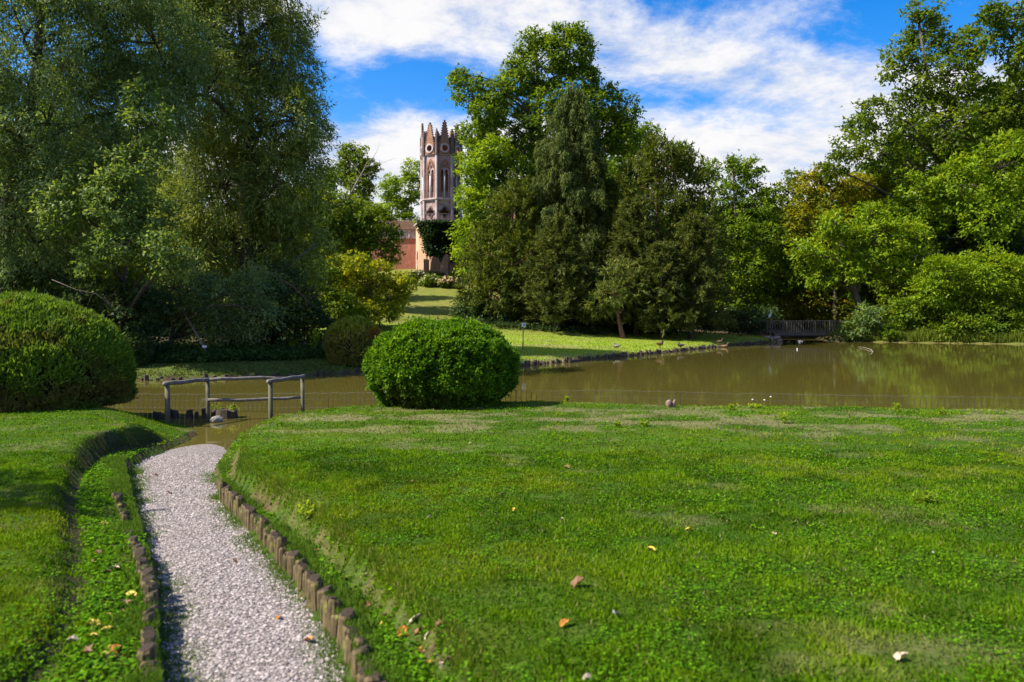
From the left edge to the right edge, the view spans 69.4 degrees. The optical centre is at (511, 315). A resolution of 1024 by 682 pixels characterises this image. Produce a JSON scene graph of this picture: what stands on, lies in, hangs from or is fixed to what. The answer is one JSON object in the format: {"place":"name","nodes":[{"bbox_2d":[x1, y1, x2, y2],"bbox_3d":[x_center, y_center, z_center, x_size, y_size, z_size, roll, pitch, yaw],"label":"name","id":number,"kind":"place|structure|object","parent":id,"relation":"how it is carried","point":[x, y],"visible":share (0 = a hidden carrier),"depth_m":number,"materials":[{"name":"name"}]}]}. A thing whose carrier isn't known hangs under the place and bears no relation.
{"place":"outdoors","nodes":[
{"label":"outdoors","id":0,"kind":"place"},
{"bbox_2d":[414,120,466,272],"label":"gothic tower","id":1,"kind":"structure","parent":0,"point":[439,182],"depth_m":78.25,"materials":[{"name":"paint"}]},
{"bbox_2d":[414,218,470,267],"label":"ivy","id":2,"kind":"object","parent":1,"relation":"attached to","point":[436,241],"visible":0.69,"depth_m":76.36,"materials":[{"name":"green plant"}]},
{"bbox_2d":[441,254,449,277],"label":"brick pier","id":3,"kind":"structure","parent":0,"point":[445,261],"depth_m":75.19,"materials":[{"name":"brown brick"}]},
{"bbox_2d":[0,269,1023,681],"bbox_3d":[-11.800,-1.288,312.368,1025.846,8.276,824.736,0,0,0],"label":"ground","id":4,"kind":"structure","parent":0,"point":[426,301],"depth_m":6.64,"materials":[{"name":"green plant"}]},
{"bbox_2d":[0,288,138,412],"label":"domed hedge","id":5,"kind":"object","parent":4,"relation":"on","point":[58,353],"visible":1,"depth_m":13.12,"materials":[{"name":"green plant"}]},
{"bbox_2d":[0,92,164,302],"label":"woodland tree","id":6,"kind":"object","parent":4,"relation":"on","point":[130,274],"visible":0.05,"depth_m":38.78,"materials":[{"name":"green plant"}]},
{"bbox_2d":[0,256,181,360],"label":"laurel bush","id":7,"kind":"object","parent":4,"relation":"on","point":[153,313],"visible":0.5,"depth_m":26.25,"materials":[{"name":"green plant"}]},
{"bbox_2d":[23,71,202,326],"bbox_3d":[-12.910,-3.181,24.339,5.864,9.950,3.719,0,0,31],"label":"maple tree","id":8,"kind":"object","parent":4,"relation":"on","point":[109,180],"visible":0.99,"depth_m":24.41,"materials":[{"name":"green plant"}]},
{"bbox_2d":[0,0,231,297],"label":"willow tree","id":9,"kind":"object","parent":4,"relation":"on","point":[45,77],"visible":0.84,"depth_m":26.27,"materials":[{"name":"green plant"}]},
{"bbox_2d":[52,279,124,314],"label":"dead branch","id":10,"kind":"object","parent":9,"relation":"attached to","point":[89,292],"visible":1,"depth_m":23.32,"materials":[{"name":"brown wood"}]},
{"bbox_2d":[111,492,158,681],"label":"log edging","id":11,"kind":"object","parent":4,"relation":"on","point":[149,637],"visible":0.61,"depth_m":4.70,"materials":[{"name":"brown wood"}]},
{"bbox_2d":[74,109,196,264],"bbox_3d":[-28.046,-7.574,53.566,9.893,16.177,14.591,0,0,14],"label":"woodland tree","id":12,"kind":"object","parent":4,"relation":"on","point":[141,147],"visible":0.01,"depth_m":53.55,"materials":[{"name":"green plant"}]},
{"bbox_2d":[124,331,155,365],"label":"dark shrub","id":13,"kind":"object","parent":4,"relation":"on","point":[142,348],"visible":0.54,"depth_m":25.37,"materials":[{"name":"green plant"}]},
{"bbox_2d":[181,309,206,350],"bbox_3d":[-11.609,0.733,27.236,1.620,1.950,0.099,0,0,26],"label":"leaning stake","id":14,"kind":"object","parent":4,"relation":"on","point":[204,347],"visible":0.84,"depth_m":27.23,"materials":[{"name":"grey wood"}]},
{"bbox_2d":[136,253,294,347],"bbox_3d":[-11.166,-0.323,28.389,5.793,4.241,3.570,0,0,0],"label":"bush","id":15,"kind":"object","parent":4,"relation":"on","point":[237,311],"visible":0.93,"depth_m":27.96,"materials":[{"name":"green plant"}]},
{"bbox_2d":[212,402,239,418],"bbox_3d":[-5.912,2.093,15.200,0.667,0.671,0.399,0,0,0],"label":"old stump","id":16,"kind":"object","parent":4,"relation":"on","point":[230,413],"visible":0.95,"depth_m":15.09,"materials":[{"name":"grey plant"}]},
{"bbox_2d":[162,374,305,423],"bbox_3d":[-5.391,2.057,14.598,2.732,1.655,1.113,0,0,-25],"label":"wooden handrail","id":17,"kind":"object","parent":4,"relation":"on","point":[270,381],"visible":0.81,"depth_m":14.77,"materials":[{"name":"grey wood"}]},
{"bbox_2d":[132,0,341,341],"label":"tree","id":18,"kind":"object","parent":4,"relation":"on","point":[248,205],"visible":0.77,"depth_m":32.41,"materials":[{"name":"green plant"}]},
{"bbox_2d":[256,265,320,308],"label":"dead branch","id":19,"kind":"object","parent":18,"relation":"attached to","point":[296,290],"visible":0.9,"depth_m":28.87,"materials":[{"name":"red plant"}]},
{"bbox_2d":[268,243,316,276],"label":"dead branch","id":20,"kind":"object","parent":18,"relation":"attached to","point":[309,248],"visible":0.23,"depth_m":31.23,"materials":[{"name":"grey wood"}]},
{"bbox_2d":[151,340,325,363],"bbox_3d":[-10.022,1.381,27.865,8.666,0.925,4.308,0,0,0],"label":"ground ivy","id":21,"kind":"object","parent":4,"relation":"on","point":[183,352],"visible":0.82,"depth_m":27.19,"materials":[{"name":"green plant"}]},
{"bbox_2d":[133,444,347,681],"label":"gravel path","id":22,"kind":"structure","parent":4,"relation":"on","point":[207,450],"depth_m":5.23,"materials":[{"name":"grey gravel"}]},
{"bbox_2d":[86,438,423,681],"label":"path weeds","id":23,"kind":"object","parent":22,"relation":"on","point":[346,598],"visible":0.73,"depth_m":4.82,"materials":[{"name":"green plant"}]},
{"bbox_2d":[164,258,337,346],"bbox_3d":[-10.642,-0.317,29.827,7.220,4.114,3.001,0,0,0],"label":"understory bush","id":24,"kind":"object","parent":4,"relation":"on","point":[299,322],"visible":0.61,"depth_m":29.78,"materials":[{"name":"green plant"}]},
{"bbox_2d":[140,368,362,380],"bbox_3d":[-9.187,2.219,25.375,13.240,0.649,1.610,0,0,-20],"label":"timber revetment","id":25,"kind":"object","parent":4,"relation":"on","point":[205,375],"visible":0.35,"depth_m":24.56,"materials":[{"name":"brown wood"}]},
{"bbox_2d":[219,482,385,681],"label":"log edging","id":26,"kind":"object","parent":4,"relation":"on","point":[310,581],"visible":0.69,"depth_m":4.88,"materials":[{"name":"brown wood"}]},
{"bbox_2d":[296,499,323,517],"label":"weed","id":27,"kind":"object","parent":4,"relation":"on","point":[303,511],"visible":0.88,"depth_m":6.29,"materials":[{"name":"green plant"}]},
{"bbox_2d":[308,327,319,348],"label":"sapling","id":28,"kind":"object","parent":4,"relation":"on","point":[315,341],"visible":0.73,"depth_m":29.12,"materials":[{"name":"green plant"}]},
{"bbox_2d":[292,164,350,238],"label":"backlit tree","id":29,"kind":"object","parent":4,"relation":"on","point":[332,185],"visible":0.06,"depth_m":61.75,"materials":[{"name":"green plant"}]},
{"bbox_2d":[277,256,372,329],"bbox_3d":[-11.365,-1.243,45.102,5.675,4.697,4.216,0,0,0],"label":"slope bush","id":30,"kind":"object","parent":4,"relation":"on","point":[336,307],"visible":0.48,"depth_m":44.42,"materials":[{"name":"green plant"}]},
{"bbox_2d":[295,182,405,291],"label":"olive tree","id":31,"kind":"object","parent":4,"relation":"on","point":[368,224],"visible":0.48,"depth_m":55.14,"materials":[{"name":"green plant"}]},
{"bbox_2d":[322,315,382,366],"bbox_3d":[-6.047,0.943,28.327,2.414,1.967,2.305,0,0,0],"label":"browned shrub","id":32,"kind":"object","parent":4,"relation":"on","point":[347,340],"visible":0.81,"depth_m":27.54,"materials":[{"name":"green plant"}]},
{"bbox_2d":[331,186,378,267],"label":"woodland tree","id":33,"kind":"object","parent":4,"relation":"on","point":[367,197],"visible":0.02,"depth_m":99.51,"materials":[{"name":"green plant"}]},
{"bbox_2d":[331,140,383,284],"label":"ivy clad tree","id":34,"kind":"object","parent":4,"relation":"on","point":[349,171],"visible":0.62,"depth_m":71.39,"materials":[{"name":"green plant"}]},
{"bbox_2d":[348,143,393,198],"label":"dead branch","id":35,"kind":"object","parent":34,"relation":"attached to","point":[361,174],"visible":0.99,"depth_m":68.66,"materials":[{"name":"grey wood"}]},
{"bbox_2d":[319,249,420,327],"bbox_3d":[-9.412,-1.674,48.157,7.258,5.400,4.328,0,0,0],"label":"golden shrub","id":36,"kind":"object","parent":4,"relation":"on","point":[389,307],"visible":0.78,"depth_m":47.76,"materials":[{"name":"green plant"}]},
{"bbox_2d":[230,426,541,681],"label":"lawn fringe","id":37,"kind":"object","parent":4,"relation":"on","point":[460,655],"visible":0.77,"depth_m":4.44,"materials":[{"name":"green plant"}]},
{"bbox_2d":[367,157,419,252],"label":"pale green tree","id":38,"kind":"object","parent":4,"relation":"on","point":[389,196],"visible":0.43,"depth_m":94.49,"materials":[{"name":"green plant"}]},
{"bbox_2d":[372,220,415,270],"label":"pink wing","id":39,"kind":"structure","parent":4,"relation":"on","point":[408,247],"depth_m":81.00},
{"bbox_2d":[406,269,428,284],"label":"hydrangea bush","id":40,"kind":"object","parent":4,"relation":"on","point":[417,274],"visible":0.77,"depth_m":70.69,"materials":[{"name":"green plant"}]},
{"bbox_2d":[424,259,428,273],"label":"brick pier","id":41,"kind":"structure","parent":4,"relation":"on","point":[426,264],"depth_m":75.20,"materials":[{"name":"brown brick"}]},
{"bbox_2d":[417,272,440,286],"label":"hydrangea bush","id":42,"kind":"object","parent":4,"relation":"on","point":[428,280],"visible":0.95,"depth_m":69.99,"materials":[{"name":"green plant"}]},
{"bbox_2d":[430,256,439,273],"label":"brick pier","id":43,"kind":"structure","parent":4,"relation":"on","point":[435,264],"depth_m":75.18,"materials":[{"name":"brown brick"}]},
{"bbox_2d":[426,270,445,278],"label":"hydrangea bush","id":44,"kind":"object","parent":4,"relation":"on","point":[439,274],"visible":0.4,"depth_m":72.93,"materials":[{"name":"green plant"}]},
{"bbox_2d":[360,315,522,408],"bbox_3d":[-1.311,0.885,13.807,3.051,1.800,2.692,0,0,0],"label":"boxwood ball","id":45,"kind":"object","parent":4,"relation":"on","point":[429,363],"visible":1,"depth_m":12.87,"materials":[{"name":"green plant"}]},
{"bbox_2d":[436,276,463,287],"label":"hydrangea bush","id":46,"kind":"object","parent":4,"relation":"on","point":[444,281],"visible":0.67,"depth_m":69.68,"materials":[{"name":"green plant"}]},
{"bbox_2d":[138,307,770,376],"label":"lawn grass","id":47,"kind":"structure","parent":4,"relation":"on","point":[538,350],"depth_m":41.34,"materials":[{"name":"green plant"}]},
{"bbox_2d":[443,132,520,293],"bbox_3d":[-2.751,-8.836,65.516,7.171,14.680,5.958,0,0,0],"label":"lime green tree","id":48,"kind":"object","parent":4,"relation":"on","point":[472,194],"visible":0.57,"depth_m":64.75,"materials":[{"name":"green plant"}]},
{"bbox_2d":[448,293,518,322],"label":"undergrowth bush","id":49,"kind":"object","parent":4,"relation":"on","point":[460,302],"visible":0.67,"depth_m":54.13,"materials":[{"name":"green plant"}]},
{"bbox_2d":[449,166,562,321],"bbox_3d":[0.293,-5.239,55.651,9.755,12.435,7.660,0,0,-25],"label":"yew tree","id":50,"kind":"object","parent":4,"relation":"on","point":[508,280],"visible":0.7,"depth_m":54.92,"materials":[{"name":"green plant"}]},
{"bbox_2d":[0,405,1023,681],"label":"clover","id":51,"kind":"object","parent":4,"relation":"on","point":[418,655],"visible":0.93,"depth_m":4.78,"materials":[{"name":"green plant"}]},
{"bbox_2d":[59,167,1021,327],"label":"distant wood","id":52,"kind":"object","parent":4,"relation":"on","point":[159,177],"depth_m":50.02,"materials":[{"name":"green plant"}]},
{"bbox_2d":[444,20,647,258],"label":"linden tree","id":53,"kind":"object","parent":4,"relation":"on","point":[619,127],"visible":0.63,"depth_m":68.34,"materials":[{"name":"green plant"}]},
{"bbox_2d":[510,209,604,330],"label":"hemlock tree","id":54,"kind":"object","parent":4,"relation":"on","point":[558,237],"visible":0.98,"depth_m":51.79,"materials":[{"name":"green plant"}]},
{"bbox_2d":[522,309,600,326],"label":"undergrowth bush","id":55,"kind":"object","parent":4,"relation":"on","point":[566,321],"visible":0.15,"depth_m":55.03,"materials":[{"name":"green plant"}]},
{"bbox_2d":[109,390,1018,412],"bbox_3d":[0.791,1.886,15.013,20.335,0.786,0.372,0,0,8],"label":"wire fence","id":56,"kind":"object","parent":4,"relation":"on","point":[328,407],"visible":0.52,"depth_m":14.88,"materials":[{"name":"grey metal"}]},
{"bbox_2d":[489,84,651,330],"bbox_3d":[4.390,-8.187,58.264,12.746,20.307,12.427,0,0,35],"label":"spruce tree","id":57,"kind":"object","parent":4,"relation":"on","point":[564,165],"visible":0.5,"depth_m":56.15,"materials":[{"name":"green plant"}]},
{"bbox_2d":[570,575,584,588],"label":"fallen leaf","id":58,"kind":"object","parent":4,"relation":"on","point":[577,579],"visible":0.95,"depth_m":4.44,"materials":[{"name":"beige plant"}]},
{"bbox_2d":[568,153,625,274],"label":"woodland tree","id":59,"kind":"object","parent":4,"relation":"on","point":[610,172],"visible":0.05,"depth_m":77.58,"materials":[{"name":"green plant"}]},
{"bbox_2d":[453,310,757,336],"bbox_3d":[7.436,0.435,55.051,23.940,2.790,8.063,0,0,0],"label":"woodland ground cover","id":60,"kind":"object","parent":4,"relation":"on","point":[580,328],"visible":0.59,"depth_m":52.79,"materials":[{"name":"green plant"}]},
{"bbox_2d":[582,254,655,338],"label":"grey green tree","id":61,"kind":"object","parent":4,"relation":"on","point":[620,288],"visible":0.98,"depth_m":50.57,"materials":[{"name":"green plant"}]},
{"bbox_2d":[595,192,679,335],"bbox_3d":[8.940,-3.738,53.577,6.680,10.535,6.553,0,0,0],"label":"hemlock tree","id":62,"kind":"object","parent":4,"relation":"on","point":[635,240],"visible":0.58,"depth_m":52.76,"materials":[{"name":"green plant"}]},
{"bbox_2d":[521,339,771,365],"bbox_3d":[9.970,2.164,43.711,0.968,0.658,35.735,0,0,37],"label":"timber revetment","id":63,"kind":"object","parent":4,"relation":"on","point":[579,358],"visible":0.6,"depth_m":38.67,"materials":[{"name":"brown wood"}]},
{"bbox_2d":[600,118,724,198],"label":"leafy tree","id":64,"kind":"object","parent":4,"relation":"on","point":[643,128],"visible":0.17,"depth_m":83.47,"materials":[{"name":"green plant"}]},
{"bbox_2d":[590,127,737,333],"bbox_3d":[11.251,-6.425,56.648,11.157,15.822,8.398,0,0,-29],"label":"broad yew tree","id":65,"kind":"object","parent":4,"relation":"on","point":[660,195],"visible":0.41,"depth_m":55.99,"materials":[{"name":"green plant"}]},
{"bbox_2d":[632,239,701,338],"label":"hemlock tree","id":66,"kind":"object","parent":4,"relation":"on","point":[659,269],"visible":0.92,"depth_m":50.82,"materials":[{"name":"green plant"}]},
{"bbox_2d":[623,311,723,335],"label":"undergrowth bush","id":67,"kind":"object","parent":4,"relation":"on","point":[707,327],"visible":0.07,"depth_m":56.24,"materials":[{"name":"green plant"}]},
{"bbox_2d":[652,185,705,245],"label":"woodland tree","id":68,"kind":"object","parent":4,"relation":"on","point":[674,215],"visible":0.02,"depth_m":99.62,"materials":[{"name":"green plant"}]},
{"bbox_2d":[650,209,739,338],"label":"hemlock tree","id":69,"kind":"object","parent":4,"relation":"on","point":[693,225],"visible":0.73,"depth_m":52.12,"materials":[{"name":"green plant"}]},
{"bbox_2d":[684,202,779,307],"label":"woodland tree","id":70,"kind":"object","parent":4,"relation":"on","point":[746,258],"visible":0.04,"depth_m":79.12,"materials":[{"name":"green plant"}]},
{"bbox_2d":[708,304,784,334],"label":"undergrowth bush","id":71,"kind":"object","parent":4,"relation":"on","point":[762,312],"visible":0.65,"depth_m":62.22,"materials":[{"name":"green plant"}]},
{"bbox_2d":[697,149,809,333],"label":"round leafed tree","id":72,"kind":"object","parent":4,"relation":"on","point":[744,219],"visible":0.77,"depth_m":67.48,"materials":[{"name":"green plant"}]},
{"bbox_2d":[742,189,801,325],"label":"woodland tree","id":73,"kind":"object","parent":4,"relation":"on","point":[764,218],"depth_m":94.81,"materials":[{"name":"green plant"}]},
{"bbox_2d":[778,411,788,423],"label":"weed","id":74,"kind":"object","parent":4,"relation":"on","point":[783,417],"visible":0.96,"depth_m":11.07,"materials":[{"name":"green plant"}]},
{"bbox_2d":[759,167,818,331],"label":"narrow green tree","id":75,"kind":"object","parent":4,"relation":"on","point":[785,196],"visible":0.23,"depth_m":73.64,"materials":[{"name":"green plant"}]},
{"bbox_2d":[742,213,847,309],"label":"woodland tree","id":76,"kind":"object","parent":4,"relation":"on","point":[776,294],"visible":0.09,"depth_m":82.31,"materials":[{"name":"green plant"}]},
{"bbox_2d":[758,320,842,334],"bbox_3d":[23.659,1.000,60.690,6.315,1.200,2.360,0,0,0],"label":"footbridge","id":77,"kind":"object","parent":4,"relation":"on","point":[785,330],"visible":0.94,"depth_m":59.53,"materials":[{"name":"brown wood"}]},
{"bbox_2d":[773,307,839,331],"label":"undergrowth bush","id":78,"kind":"object","parent":4,"relation":"on","point":[799,323],"visible":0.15,"depth_m":72.08,"materials":[{"name":"green plant"}]},
{"bbox_2d":[795,190,852,308],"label":"woodland tree","id":79,"kind":"object","parent":4,"relation":"on","point":[819,273],"visible":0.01,"depth_m":92.62,"materials":[{"name":"green plant"}]},
{"bbox_2d":[776,161,899,335],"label":"golden tree","id":80,"kind":"object","parent":4,"relation":"on","point":[850,193],"visible":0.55,"depth_m":66.07,"materials":[{"name":"green plant"}]},
{"bbox_2d":[771,245,926,335],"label":"rusty tree","id":81,"kind":"object","parent":4,"relation":"on","point":[810,296],"visible":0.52,"depth_m":67.97,"materials":[{"name":"green plant"}]},
{"bbox_2d":[823,299,890,341],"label":"shore bush","id":82,"kind":"object","parent":4,"relation":"on","point":[851,330],"visible":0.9,"depth_m":58.92,"materials":[{"name":"green plant"}]},
{"bbox_2d":[808,163,913,314],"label":"woodland tree","id":83,"kind":"object","parent":4,"relation":"on","point":[846,293],"visible":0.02,"depth_m":86.55,"materials":[{"name":"green plant"}]},
{"bbox_2d":[783,199,940,327],"bbox_3d":[28.648,-3.841,61.237,12.560,11.611,6.123,0,0,0],"label":"leaning tree","id":84,"kind":"object","parent":4,"relation":"on","point":[850,267],"visible":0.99,"depth_m":60.66,"materials":[{"name":"green plant"}]},
{"bbox_2d":[823,189,942,310],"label":"woodland tree","id":85,"kind":"object","parent":4,"relation":"on","point":[875,297],"visible":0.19,"depth_m":73.36,"materials":[{"name":"green plant"}]},
{"bbox_2d":[893,652,908,660],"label":"fallen leaf","id":86,"kind":"object","parent":4,"relation":"on","point":[898,655],"visible":1,"depth_m":3.47,"materials":[{"name":"white plant"}]},
{"bbox_2d":[873,292,935,338],"bbox_3d":[31.132,0.061,59.333,5.360,4.003,4.097,0,0,-21],"label":"shore bush","id":87,"kind":"object","parent":4,"relation":"on","point":[908,321],"visible":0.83,"depth_m":58.80,"materials":[{"name":"green plant"}]},
{"bbox_2d":[817,119,999,316],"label":"woodland tree","id":88,"kind":"object","parent":4,"relation":"on","point":[900,169],"visible":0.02,"depth_m":83.78,"materials":[{"name":"green plant"}]},
{"bbox_2d":[815,0,1023,332],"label":"tall oak tree","id":89,"kind":"object","parent":4,"relation":"on","point":[933,99],"visible":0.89,"depth_m":63.65,"materials":[{"name":"green plant"}]},
{"bbox_2d":[911,489,937,503],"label":"weed","id":90,"kind":"object","parent":4,"relation":"on","point":[924,493],"visible":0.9,"depth_m":6.34,"materials":[{"name":"green plant"}]},
{"bbox_2d":[852,327,1023,341],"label":"bank reeds","id":91,"kind":"object","parent":4,"relation":"on","point":[929,335],"visible":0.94,"depth_m":56.59,"materials":[{"name":"green plant"}]},
{"bbox_2d":[912,300,972,332],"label":"shore bush","id":92,"kind":"object","parent":4,"relation":"on","point":[931,323],"visible":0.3,"depth_m":58.40,"materials":[{"name":"green plant"}]},
{"bbox_2d":[888,128,1023,319],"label":"spreading tree","id":93,"kind":"object","parent":4,"relation":"on","point":[970,203],"visible":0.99,"depth_m":60.41,"materials":[{"name":"green plant"}]},
{"bbox_2d":[897,240,1023,325],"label":"bush","id":94,"kind":"object","parent":4,"relation":"on","point":[982,285],"visible":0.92,"depth_m":57.13,"materials":[{"name":"green plant"}]},
{"bbox_2d":[911,192,1023,285],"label":"leafy tree","id":95,"kind":"object","parent":4,"relation":"on","point":[1016,246],"visible":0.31,"depth_m":61.99,"materials":[{"name":"green plant"}]},
{"bbox_2d":[914,157,1022,304],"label":"woodland tree","id":96,"kind":"object","parent":4,"relation":"on","point":[962,173],"visible":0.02,"depth_m":69.85,"materials":[{"name":"green plant"}]},
{"bbox_2d":[923,75,1023,322],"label":"woodland tree","id":97,"kind":"object","parent":4,"relation":"on","point":[977,103],"visible":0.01,"depth_m":77.99,"materials":[{"name":"green plant"}]},
{"bbox_2d":[932,296,1023,343],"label":"bush","id":98,"kind":"object","parent":4,"relation":"on","point":[990,324],"visible":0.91,"depth_m":56.23,"materials":[{"name":"green plant"}]},
{"bbox_2d":[965,0,1023,166],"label":"corner oak tree","id":99,"kind":"object","parent":4,"relation":"on","point":[1001,24],"visible":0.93,"depth_m":59.61,"materials":[{"name":"green plant"}]},
{"bbox_2d":[0,0,1023,311],"label":"sky","id":100,"kind":"structure","parent":0,"point":[771,80],"materials":[{"name":"blue"}]},
{"bbox_2d":[103,337,1023,450],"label":"pond water","id":101,"kind":"structure","parent":0,"point":[947,372],"depth_m":23.23,"materials":[{"name":"brown liquid"}]},
{"bbox_2d":[153,405,235,418],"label":"timber piles","id":102,"kind":"object","parent":101,"relation":"in","point":[175,415],"visible":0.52,"depth_m":15.18,"materials":[{"name":"brown wood"}]},
{"bbox_2d":[210,416,222,422],"bbox_3d":[-5.833,2.050,14.607,0.237,0.151,0.190,0,0,-34],"label":"pale stone","id":103,"kind":"object","parent":101,"relation":"on","point":[214,419],"visible":0.97,"depth_m":14.54,"materials":[{"name":"white stone"}]},
{"bbox_2d":[665,399,675,407],"bbox_3d":[2.798,1.577,13.093,0.183,0.189,0.146,0,0,28],"label":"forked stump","id":104,"kind":"object","parent":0,"point":[669,403],"visible":0.85,"depth_m":13.07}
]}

